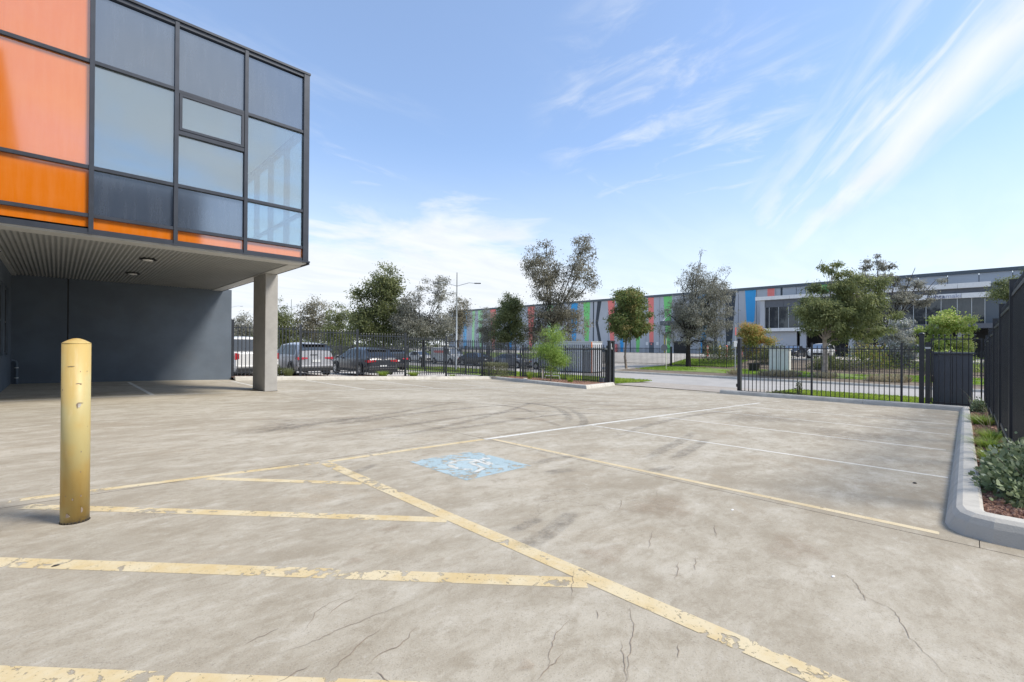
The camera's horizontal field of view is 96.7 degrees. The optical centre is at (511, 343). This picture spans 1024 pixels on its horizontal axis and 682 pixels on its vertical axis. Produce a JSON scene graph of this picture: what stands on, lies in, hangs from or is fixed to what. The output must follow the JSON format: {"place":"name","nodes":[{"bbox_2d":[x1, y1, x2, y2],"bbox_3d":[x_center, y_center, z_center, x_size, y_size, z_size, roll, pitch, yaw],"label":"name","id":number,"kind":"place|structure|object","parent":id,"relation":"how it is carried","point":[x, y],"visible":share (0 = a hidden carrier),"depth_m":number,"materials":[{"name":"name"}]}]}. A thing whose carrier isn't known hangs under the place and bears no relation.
{"place":"outdoors","nodes":[
{"label":"outdoors","id":0,"kind":"place"},
{"bbox_2d":[234,366,480,375],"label":"neighbour yard","id":1,"kind":"structure","parent":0,"point":[368,374],"depth_m":26.97,"materials":[{"name":"concrete"}]},
{"bbox_2d":[234,337,279,371],"bbox_3d":[-13.227,0.595,22.236,2.260,1.892,5.362,1,0,-45],"label":"pickup truck","id":2,"kind":"object","parent":1,"relation":"on","point":[243,354],"visible":0.21,"depth_m":20.19,"materials":[{"name":"white paint"}]},
{"bbox_2d":[277,342,332,375],"bbox_3d":[-11.211,0.774,23.966,2.240,1.712,4.612,1,0,-45],"label":"parked car","id":3,"kind":"object","parent":1,"relation":"on","point":[324,360],"visible":0.57,"depth_m":22.48,"materials":[{"name":"grey paint"}]},
{"bbox_2d":[332,347,396,375],"bbox_3d":[-8.418,0.947,25.695,2.260,1.549,4.662,1,0,-45],"label":"parked car","id":4,"kind":"object","parent":1,"relation":"on","point":[369,364],"visible":0.57,"depth_m":24.39,"materials":[{"name":"grey paint"}]},
{"bbox_2d":[383,348,407,369],"bbox_3d":[-10.142,1.202,35.773,2.220,1.702,4.562,1,0,-45],"label":"parked car","id":5,"kind":"object","parent":1,"relation":"on","point":[394,351],"visible":0.16,"depth_m":34.38,"materials":[{"name":"black paint"}]},
{"bbox_2d":[409,351,421,362],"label":"street car","id":6,"kind":"object","parent":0,"point":[419,355],"visible":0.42,"depth_m":57.89,"materials":[{"name":"white paint"}]},
{"bbox_2d":[334,350,537,358],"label":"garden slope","id":7,"kind":"structure","parent":0,"point":[499,354],"depth_m":69.56,"materials":[{"name":"green plant"}]},
{"bbox_2d":[442,346,541,357],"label":"warehouse fence","id":8,"kind":"object","parent":7,"relation":"on","point":[495,350],"visible":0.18,"depth_m":66.79,"materials":[{"name":"black metal"}]},
{"bbox_2d":[442,347,459,364],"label":"white van","id":9,"kind":"object","parent":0,"point":[449,355],"visible":0.28,"depth_m":52.77,"materials":[{"name":"white paint"}]},
{"bbox_2d":[0,379,1023,681],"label":"car park","id":10,"kind":"structure","parent":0,"point":[404,531],"depth_m":2.87,"materials":[{"name":"grey concrete"}]},
{"bbox_2d":[59,338,91,524],"bbox_3d":[-2.943,0.594,3.070,0.156,1.262,0.156,1,0,-45],"label":"bollard","id":11,"kind":"object","parent":10,"relation":"on","point":[75,432],"visible":0.94,"depth_m":3.02,"materials":[{"name":"yellow metal"}]},
{"bbox_2d":[0,0,310,391],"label":"office building","id":12,"kind":"structure","parent":10,"relation":"on","point":[142,146],"depth_m":9.83,"materials":[{"name":"glass"}]},
{"bbox_2d":[0,282,4,357],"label":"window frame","id":13,"kind":"structure","parent":12,"relation":"in","point":[2,356],"depth_m":11.45,"materials":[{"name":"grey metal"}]},
{"bbox_2d":[4,287,8,356],"bbox_3d":[-13.621,-0.601,12.202,0.150,1.870,1.120,1,0,-45],"label":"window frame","id":14,"kind":"structure","parent":12,"relation":"in","point":[6,355],"depth_m":12.55,"materials":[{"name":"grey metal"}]},
{"bbox_2d":[11,360,18,383],"bbox_3d":[-14.671,0.826,13.431,0.148,0.727,0.087,0,0,-30],"label":"drain pipe","id":15,"kind":"object","parent":12,"relation":"attached to","point":[16,367],"visible":0.97,"depth_m":13.43,"materials":[{"name":"black metal"}]},
{"bbox_2d":[252,274,277,391],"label":"support column","id":16,"kind":"structure","parent":10,"relation":"on","point":[265,316],"depth_m":12.99,"materials":[{"name":"concrete"}]},
{"bbox_2d":[234,376,614,388],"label":"kerb","id":17,"kind":"structure","parent":10,"relation":"on","point":[247,378],"depth_m":21.20,"materials":[{"name":"concrete"}]},
{"bbox_2d":[247,375,606,384],"bbox_3d":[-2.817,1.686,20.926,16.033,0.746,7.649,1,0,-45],"label":"bark mulch","id":18,"kind":"object","parent":10,"relation":"on","point":[565,381],"visible":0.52,"depth_m":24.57,"materials":[{"name":"brown wood"}]},
{"bbox_2d":[282,368,293,375],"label":"strap plant","id":19,"kind":"object","parent":18,"relation":"on","point":[288,372],"visible":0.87,"depth_m":18.70,"materials":[{"name":"green plant"}]},
{"bbox_2d":[231,319,515,379],"bbox_3d":[-5.306,0.664,23.104,15.648,3.098,0.088,1,0,-45],"label":"boundary fence","id":20,"kind":"object","parent":18,"relation":"on","point":[357,350],"visible":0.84,"depth_m":21.80,"materials":[{"name":"black metal"}]},
{"bbox_2d":[480,362,508,376],"bbox_3d":[-1.045,1.526,26.867,0.992,0.949,1.673,1,0,-45],"label":"clipped hedge","id":21,"kind":"object","parent":18,"relation":"on","point":[495,364],"visible":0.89,"depth_m":26.61,"materials":[{"name":"green plant"}]},
{"bbox_2d":[522,320,579,380],"bbox_3d":[1.941,0.431,23.713,2.446,3.306,3.202,1,0,-66],"label":"pepper tree","id":22,"kind":"object","parent":18,"relation":"on","point":[555,357],"visible":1,"depth_m":23.52,"materials":[{"name":"green plant"}]},
{"bbox_2d":[607,341,614,383],"bbox_3d":[5.278,1.086,24.245,0.540,2.505,0.180,1,0,-45],"label":"gate post","id":23,"kind":"object","parent":18,"relation":"on","point":[610,364],"visible":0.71,"depth_m":24.12,"materials":[{"name":"black metal"}]},
{"bbox_2d":[519,344,612,381],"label":"sliding gate","id":24,"kind":"structure","parent":23,"relation":"attached to","point":[576,348],"depth_m":25.85,"materials":[{"name":"grey metal"}]},
{"bbox_2d":[720,390,1023,549],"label":"garden kerb","id":25,"kind":"structure","parent":10,"relation":"on","point":[967,515],"depth_m":3.81,"materials":[{"name":"concrete"}]},
{"bbox_2d":[971,411,1023,518],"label":"bark mulch","id":26,"kind":"object","parent":10,"relation":"on","point":[1000,508],"visible":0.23,"depth_m":3.63,"materials":[{"name":"brown wood"}]},
{"bbox_2d":[969,396,987,412],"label":"round leaf shrub","id":27,"kind":"object","parent":26,"relation":"on","point":[977,405],"visible":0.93,"depth_m":12.90,"materials":[{"name":"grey plant"}]},
{"bbox_2d":[962,413,994,425],"bbox_3d":[9.908,1.597,9.597,0.978,0.223,1.020,1,0,-45],"label":"grass tuft","id":28,"kind":"object","parent":26,"relation":"on","point":[979,421],"visible":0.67,"depth_m":9.54,"materials":[{"name":"green plant"}]},
{"bbox_2d":[952,434,1006,449],"bbox_3d":[6.784,1.408,6.480,0.867,0.152,0.859,1,0,-45],"label":"grass tuft","id":29,"kind":"object","parent":26,"relation":"on","point":[983,442],"visible":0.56,"depth_m":6.52,"materials":[{"name":"green plant"}]},
{"bbox_2d":[961,426,1002,440],"bbox_3d":[7.668,1.454,7.299,0.812,0.183,0.789,1,0,-45],"label":"grass tuft","id":30,"kind":"object","parent":26,"relation":"on","point":[994,435],"visible":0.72,"depth_m":7.33,"materials":[{"name":"green plant"}]},
{"bbox_2d":[971,445,999,459],"bbox_3d":[5.490,1.284,5.182,0.433,0.213,0.490,0,0,8],"label":"grass tuft","id":31,"kind":"object","parent":26,"relation":"on","point":[982,454],"visible":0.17,"depth_m":5.28,"materials":[{"name":"green plant"}]},
{"bbox_2d":[964,429,1023,507],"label":"round leaf shrub","id":32,"kind":"object","parent":26,"relation":"on","point":[1002,472],"visible":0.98,"depth_m":3.96,"materials":[{"name":"green plant"}]},
{"bbox_2d":[984,271,1023,449],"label":"side fence","id":33,"kind":"object","parent":26,"relation":"on","point":[1004,369],"visible":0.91,"depth_m":6.24,"materials":[{"name":"black metal"}]},
{"bbox_2d":[398,365,651,383],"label":"verge lawn","id":34,"kind":"structure","parent":0,"point":[480,374],"depth_m":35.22,"materials":[{"name":"green plant"}]},
{"bbox_2d":[234,310,252,336],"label":"street tree","id":35,"kind":"object","parent":34,"relation":"on","point":[241,319],"visible":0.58,"depth_m":69.52,"materials":[{"name":"green plant"}]},
{"bbox_2d":[277,295,302,346],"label":"street tree","id":36,"kind":"object","parent":34,"relation":"on","point":[283,321],"visible":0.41,"depth_m":59.52,"materials":[{"name":"green plant"}]},
{"bbox_2d":[288,294,336,342],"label":"street tree","id":37,"kind":"object","parent":34,"relation":"on","point":[307,323],"visible":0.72,"depth_m":61.13,"materials":[{"name":"green plant"}]},
{"bbox_2d":[315,301,355,346],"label":"street tree","id":38,"kind":"object","parent":34,"relation":"on","point":[337,316],"visible":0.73,"depth_m":55.36,"materials":[{"name":"green plant"}]},
{"bbox_2d":[342,261,411,346],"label":"street tree","id":39,"kind":"object","parent":34,"relation":"on","point":[384,290],"visible":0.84,"depth_m":42.98,"materials":[{"name":"green plant"}]},
{"bbox_2d":[328,345,516,375],"bbox_3d":[-10.745,1.273,40.764,0.098,2.312,31.178,1,0,-45],"label":"neighbour front fence","id":40,"kind":"object","parent":34,"relation":"on","point":[431,358],"visible":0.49,"depth_m":35.23,"materials":[{"name":"black metal"}]},
{"bbox_2d":[385,275,461,366],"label":"street tree","id":41,"kind":"object","parent":34,"relation":"on","point":[414,325],"visible":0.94,"depth_m":41.62,"materials":[{"name":"grey plant"}]},
{"bbox_2d":[433,280,480,363],"bbox_3d":[-4.743,-1.890,39.000,4.100,8.450,0.220,0,0,0],"label":"street lamp","id":42,"kind":"object","parent":34,"relation":"on","point":[456,309],"visible":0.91,"depth_m":38.95,"materials":[{"name":"silver metal"}]},
{"bbox_2d":[522,345,606,381],"bbox_3d":[2.953,1.286,27.252,0.073,2.392,6.473,1,0,-45],"label":"front fence","id":43,"kind":"object","parent":34,"relation":"on","point":[571,364],"visible":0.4,"depth_m":26.09,"materials":[{"name":"black metal"}]},
{"bbox_2d":[136,0,1023,344],"label":"sky","id":44,"kind":"structure","parent":0,"point":[774,139],"materials":[{"name":"blue"}]},
{"bbox_2d":[351,344,932,392],"bbox_3d":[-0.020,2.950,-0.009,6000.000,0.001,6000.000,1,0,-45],"label":"ground","id":45,"kind":"structure","parent":0,"point":[637,371],"depth_m":36.61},
{"bbox_2d":[602,355,685,369],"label":"driveway","id":46,"kind":"structure","parent":0,"point":[620,366],"depth_m":50.20,"materials":[{"name":"concrete"}]},
{"bbox_2d":[615,347,671,365],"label":"warehouse gate","id":47,"kind":"structure","parent":46,"relation":"on","point":[633,348],"depth_m":48.09,"materials":[{"name":"grey metal"}]},
{"bbox_2d":[399,348,983,361],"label":"yard","id":48,"kind":"structure","parent":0,"point":[649,354],"depth_m":68.95,"materials":[{"name":"concrete"}]},
{"bbox_2d":[448,266,1023,353],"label":"warehouse","id":49,"kind":"structure","parent":48,"relation":"on","point":[745,303],"depth_m":89.58,"materials":[{"name":"grey"}]},
{"bbox_2d":[674,341,685,352],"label":"roller door","id":50,"kind":"structure","parent":49,"relation":"in","point":[676,345],"depth_m":88.88,"materials":[{"name":"black metal"}]},
{"bbox_2d":[732,320,778,359],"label":"ornamental tree","id":51,"kind":"object","parent":48,"relation":"on","point":[748,335],"visible":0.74,"depth_m":46.42,"materials":[{"name":"green plant"}]},
{"bbox_2d":[786,345,805,356],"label":"yard car","id":52,"kind":"object","parent":48,"relation":"on","point":[803,351],"visible":0.52,"depth_m":57.10,"materials":[{"name":"black paint"}]},
{"bbox_2d":[807,343,834,358],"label":"yard car","id":53,"kind":"object","parent":48,"relation":"on","point":[819,345],"visible":0.47,"depth_m":47.28,"materials":[{"name":"white paint"}]},
{"bbox_2d":[755,281,1006,358],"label":"office","id":54,"kind":"structure","parent":48,"relation":"on","point":[780,323],"depth_m":58.61,"materials":[{"name":"grey"}]},
{"bbox_2d":[765,308,768,327],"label":"window","id":55,"kind":"structure","parent":54,"relation":"in","point":[766,309],"depth_m":71.20,"materials":[{"name":"grey glass"}]},
{"bbox_2d":[769,307,777,327],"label":"window","id":56,"kind":"structure","parent":54,"relation":"in","point":[773,321],"depth_m":70.55,"materials":[{"name":"grey glass"}]},
{"bbox_2d":[779,307,787,327],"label":"window","id":57,"kind":"structure","parent":54,"relation":"in","point":[783,313],"depth_m":69.57,"materials":[{"name":"grey glass"}]},
{"bbox_2d":[789,306,798,327],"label":"window","id":58,"kind":"structure","parent":54,"relation":"in","point":[792,321],"depth_m":68.73,"materials":[{"name":"grey glass"}]},
{"bbox_2d":[902,303,912,321],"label":"window","id":59,"kind":"structure","parent":54,"relation":"in","point":[909,314],"depth_m":59.31,"materials":[{"name":"grey glass"}]},
{"bbox_2d":[914,300,925,324],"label":"window","id":60,"kind":"structure","parent":54,"relation":"in","point":[919,314],"depth_m":58.60,"materials":[{"name":"grey glass"}]},
{"bbox_2d":[926,300,940,323],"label":"window","id":61,"kind":"structure","parent":54,"relation":"in","point":[936,306],"depth_m":57.68,"materials":[{"name":"grey glass"}]},
{"bbox_2d":[941,299,956,314],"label":"window","id":62,"kind":"structure","parent":54,"relation":"in","point":[946,304],"depth_m":56.65,"materials":[{"name":"grey glass"}]},
{"bbox_2d":[958,298,970,323],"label":"window","id":63,"kind":"structure","parent":54,"relation":"in","point":[964,304],"depth_m":55.70,"materials":[{"name":"grey glass"}]},
{"bbox_2d":[972,297,984,322],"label":"window","id":64,"kind":"structure","parent":54,"relation":"in","point":[978,304],"depth_m":54.80,"materials":[{"name":"grey glass"}]},
{"bbox_2d":[851,253,948,359],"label":"street tree","id":65,"kind":"object","parent":48,"relation":"on","point":[905,298],"visible":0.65,"depth_m":41.87,"materials":[{"name":"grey plant"}]},
{"bbox_2d":[979,268,1023,303],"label":"street tree","id":66,"kind":"object","parent":48,"relation":"on","point":[1003,293],"visible":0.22,"depth_m":34.17,"materials":[{"name":"green plant"}]},
{"bbox_2d":[409,362,983,400],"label":"road","id":67,"kind":"structure","parent":0,"point":[707,381],"depth_m":28.35,"materials":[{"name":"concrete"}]},
{"bbox_2d":[458,352,490,365],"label":"street car","id":68,"kind":"object","parent":67,"relation":"on","point":[459,358],"visible":0.23,"depth_m":50.08,"materials":[{"name":"black paint"}]},
{"bbox_2d":[492,353,529,368],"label":"street car","id":69,"kind":"object","parent":67,"relation":"on","point":[518,360],"visible":0.25,"depth_m":45.90,"materials":[{"name":"grey paint"}]},
{"bbox_2d":[556,341,602,372],"bbox_3d":[5.902,1.120,39.929,3.530,2.680,1.980,0,0,39],"label":"steel container","id":70,"kind":"object","parent":67,"relation":"on","point":[591,344],"visible":0.33,"depth_m":38.96,"materials":[{"name":"grey metal"}]},
{"bbox_2d":[416,361,983,391],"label":"road kerb","id":71,"kind":"structure","parent":67,"relation":"on","point":[809,381],"depth_m":30.92,"materials":[{"name":"concrete"}]},
{"bbox_2d":[618,382,774,391],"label":"driveway","id":72,"kind":"structure","parent":0,"point":[685,386],"depth_m":24.08,"materials":[{"name":"concrete"}]},
{"bbox_2d":[668,358,744,366],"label":"bank grass","id":73,"kind":"structure","parent":0,"point":[694,361],"depth_m":45.67,"materials":[{"name":"green plant"}]},
{"bbox_2d":[618,365,983,388],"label":"verge","id":74,"kind":"structure","parent":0,"point":[758,376],"depth_m":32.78,"materials":[{"name":"plant"}]},
{"bbox_2d":[236,324,448,357],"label":"tree line","id":75,"kind":"object","parent":74,"relation":"on","point":[360,344],"visible":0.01,"depth_m":76.39,"materials":[{"name":"green plant"}]},
{"bbox_2d":[443,296,477,347],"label":"street tree","id":76,"kind":"object","parent":74,"relation":"on","point":[462,315],"visible":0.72,"depth_m":59.60,"materials":[{"name":"green plant"}]},
{"bbox_2d":[475,307,501,352],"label":"street tree","id":77,"kind":"object","parent":74,"relation":"on","point":[483,330],"visible":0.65,"depth_m":55.59,"materials":[{"name":"green plant"}]},
{"bbox_2d":[485,290,528,352],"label":"street tree","id":78,"kind":"object","parent":74,"relation":"on","point":[510,310],"visible":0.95,"depth_m":52.19,"materials":[{"name":"green plant"}]},
{"bbox_2d":[517,233,602,346],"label":"street tree","id":79,"kind":"object","parent":74,"relation":"on","point":[550,314],"visible":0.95,"depth_m":50.54,"materials":[{"name":"green plant"}]},
{"bbox_2d":[602,285,655,368],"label":"street tree","id":80,"kind":"object","parent":74,"relation":"on","point":[628,315],"visible":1,"depth_m":41.36,"materials":[{"name":"green plant"}]},
{"bbox_2d":[661,339,667,367],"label":"sign post","id":81,"kind":"object","parent":74,"relation":"on","point":[664,347],"visible":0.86,"depth_m":40.74,"materials":[{"name":"beige metal"}]},
{"bbox_2d":[655,247,738,366],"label":"street tree","id":82,"kind":"object","parent":74,"relation":"on","point":[689,323],"visible":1,"depth_m":43.58,"materials":[{"name":"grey plant"}]},
{"bbox_2d":[734,324,736,369],"bbox_3d":[17.321,0.432,35.290,0.280,4.000,0.095,0,0,0],"label":"marker post","id":83,"kind":"object","parent":74,"relation":"on","point":[735,343],"visible":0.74,"depth_m":35.27,"materials":[{"name":"silver metal"}]},
{"bbox_2d":[747,363,759,370],"bbox_3d":[19.929,1.948,37.487,0.760,0.680,0.760,1,0,-45],"label":"planter tub","id":84,"kind":"object","parent":74,"relation":"on","point":[754,366],"visible":0.6,"depth_m":37.25,"materials":[{"name":"black plastic"}]},
{"bbox_2d":[769,349,791,370],"bbox_3d":[21.488,1.296,36.498,0.840,1.880,1.500,1,0,-45],"label":"white cabinet","id":85,"kind":"object","parent":74,"relation":"on","point":[787,353],"visible":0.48,"depth_m":36.21,"materials":[{"name":"metal"}]},
{"bbox_2d":[786,259,908,372],"bbox_3d":[23.004,-1.729,31.784,7.490,8.561,4.535,0,0,0],"label":"street tree","id":86,"kind":"object","parent":74,"relation":"on","point":[831,316],"visible":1,"depth_m":31.21,"materials":[{"name":"green plant"}]},
{"bbox_2d":[726,367,912,382],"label":"dry grass","id":87,"kind":"structure","parent":0,"point":[827,375],"depth_m":31.16,"materials":[{"name":"green plant"}]},
{"bbox_2d":[663,357,983,377],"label":"garden slope","id":88,"kind":"structure","parent":0,"point":[863,368],"depth_m":37.24,"materials":[{"name":"green plant"}]},
{"bbox_2d":[697,339,745,363],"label":"garden bush","id":89,"kind":"object","parent":88,"relation":"on","point":[717,347],"visible":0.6,"depth_m":44.79,"materials":[{"name":"green plant"}]},
{"bbox_2d":[753,341,794,363],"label":"garden bush","id":90,"kind":"object","parent":88,"relation":"on","point":[767,353],"visible":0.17,"depth_m":42.83,"materials":[{"name":"green plant"}]},
{"bbox_2d":[675,348,983,376],"bbox_3d":[31.381,1.510,30.689,0.058,2.092,42.558,1,0,-45],"label":"street fence","id":91,"kind":"object","parent":88,"relation":"on","point":[766,367],"visible":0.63,"depth_m":36.99,"materials":[{"name":"black metal"}]},
{"bbox_2d":[805,354,855,369],"bbox_3d":[26.433,1.469,37.857,2.819,1.594,3.530,1,0,-45],"label":"garden bush","id":92,"kind":"object","parent":88,"relation":"on","point":[841,365],"visible":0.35,"depth_m":37.52,"materials":[{"name":"green plant"}]},
{"bbox_2d":[691,356,983,363],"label":"yard kerb","id":93,"kind":"structure","parent":88,"relation":"on","point":[809,359],"depth_m":43.54,"materials":[{"name":"concrete"}]},
{"bbox_2d":[834,343,910,369],"bbox_3d":[29.349,0.953,37.338,4.387,2.320,4.858,0,0,-11],"label":"garden bush","id":94,"kind":"object","parent":88,"relation":"on","point":[871,357],"visible":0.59,"depth_m":36.72,"materials":[{"name":"green plant"}]},
{"bbox_2d":[874,317,918,364],"bbox_3d":[32.232,0.024,38.124,3.223,4.718,3.251,1,0,-45],"label":"street tree","id":95,"kind":"object","parent":88,"relation":"on","point":[891,341],"visible":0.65,"depth_m":37.63,"materials":[{"name":"green plant"}]},
{"bbox_2d":[905,346,983,371],"bbox_3d":[32.185,0.993,33.572,4.120,2.339,5.159,1,0,-45],"label":"garden bush","id":96,"kind":"object","parent":88,"relation":"on","point":[917,363],"visible":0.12,"depth_m":33.12,"materials":[{"name":"green plant"}]},
{"bbox_2d":[909,306,981,355],"bbox_3d":[34.129,-0.300,35.904,4.948,5.380,3.243,0,0,-7],"label":"street tree","id":97,"kind":"object","parent":88,"relation":"on","point":[953,322],"visible":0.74,"depth_m":35.43,"materials":[{"name":"green plant"}]},
{"bbox_2d":[769,389,983,403],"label":"lawn grass","id":98,"kind":"structure","parent":0,"point":[876,396],"depth_m":19.21,"materials":[{"name":"green plant"}]},
{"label":"garden bed return","id":99,"kind":"structure","parent":0,"visible":0},
{"bbox_2d":[736,339,741,390],"bbox_3d":[9.902,1.052,19.854,0.240,2.550,0.190,1,0,-45],"label":"gate post","id":100,"kind":"object","parent":99,"relation":"on","point":[739,366],"visible":0.91,"depth_m":19.77,"materials":[{"name":"black metal"}]},
{"bbox_2d":[767,390,808,395],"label":"creeping plant","id":101,"kind":"object","parent":99,"relation":"on","point":[784,392],"visible":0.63,"depth_m":18.26,"materials":[{"name":"green plant"}]},
{"bbox_2d":[794,381,802,392],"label":"climbing sprig","id":102,"kind":"object","parent":99,"relation":"on","point":[798,384],"visible":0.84,"depth_m":18.12,"materials":[{"name":"green plant"}]},
{"bbox_2d":[741,343,918,402],"bbox_3d":[12.030,1.224,17.733,0.073,2.522,5.833,1,0,-45],"label":"front fence","id":103,"kind":"object","parent":99,"relation":"on","point":[901,349],"visible":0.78,"depth_m":17.50,"materials":[{"name":"black metal"}]},
{"bbox_2d":[918,332,924,402],"bbox_3d":[14.098,0.976,15.664,0.176,2.733,0.176,1,0,-45],"label":"gate post","id":104,"kind":"object","parent":99,"relation":"on","point":[921,367],"visible":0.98,"depth_m":15.62,"materials":[{"name":"black metal"}]},
{"bbox_2d":[925,342,930,403],"bbox_3d":[14.194,1.143,15.537,0.160,2.400,0.145,1,0,-45],"label":"gate post","id":105,"kind":"object","parent":99,"relation":"on","point":[927,371],"visible":0.82,"depth_m":15.49,"materials":[{"name":"black metal"}]},
{"bbox_2d":[930,334,982,406],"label":"pedestrian gate","id":106,"kind":"structure","parent":105,"relation":"attached to","point":[932,377],"depth_m":15.05,"materials":[{"name":"black metal"}]},
{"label":"verge lawn","id":107,"kind":"structure","parent":0,"visible":0},
{"bbox_2d":[932,352,975,406],"bbox_3d":[15.266,1.421,15.764,0.800,2.260,1.100,1,0,-45],"label":"service cabinet","id":108,"kind":"object","parent":107,"relation":"on","point":[953,377],"visible":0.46,"depth_m":15.50,"materials":[{"name":"black plastic"}]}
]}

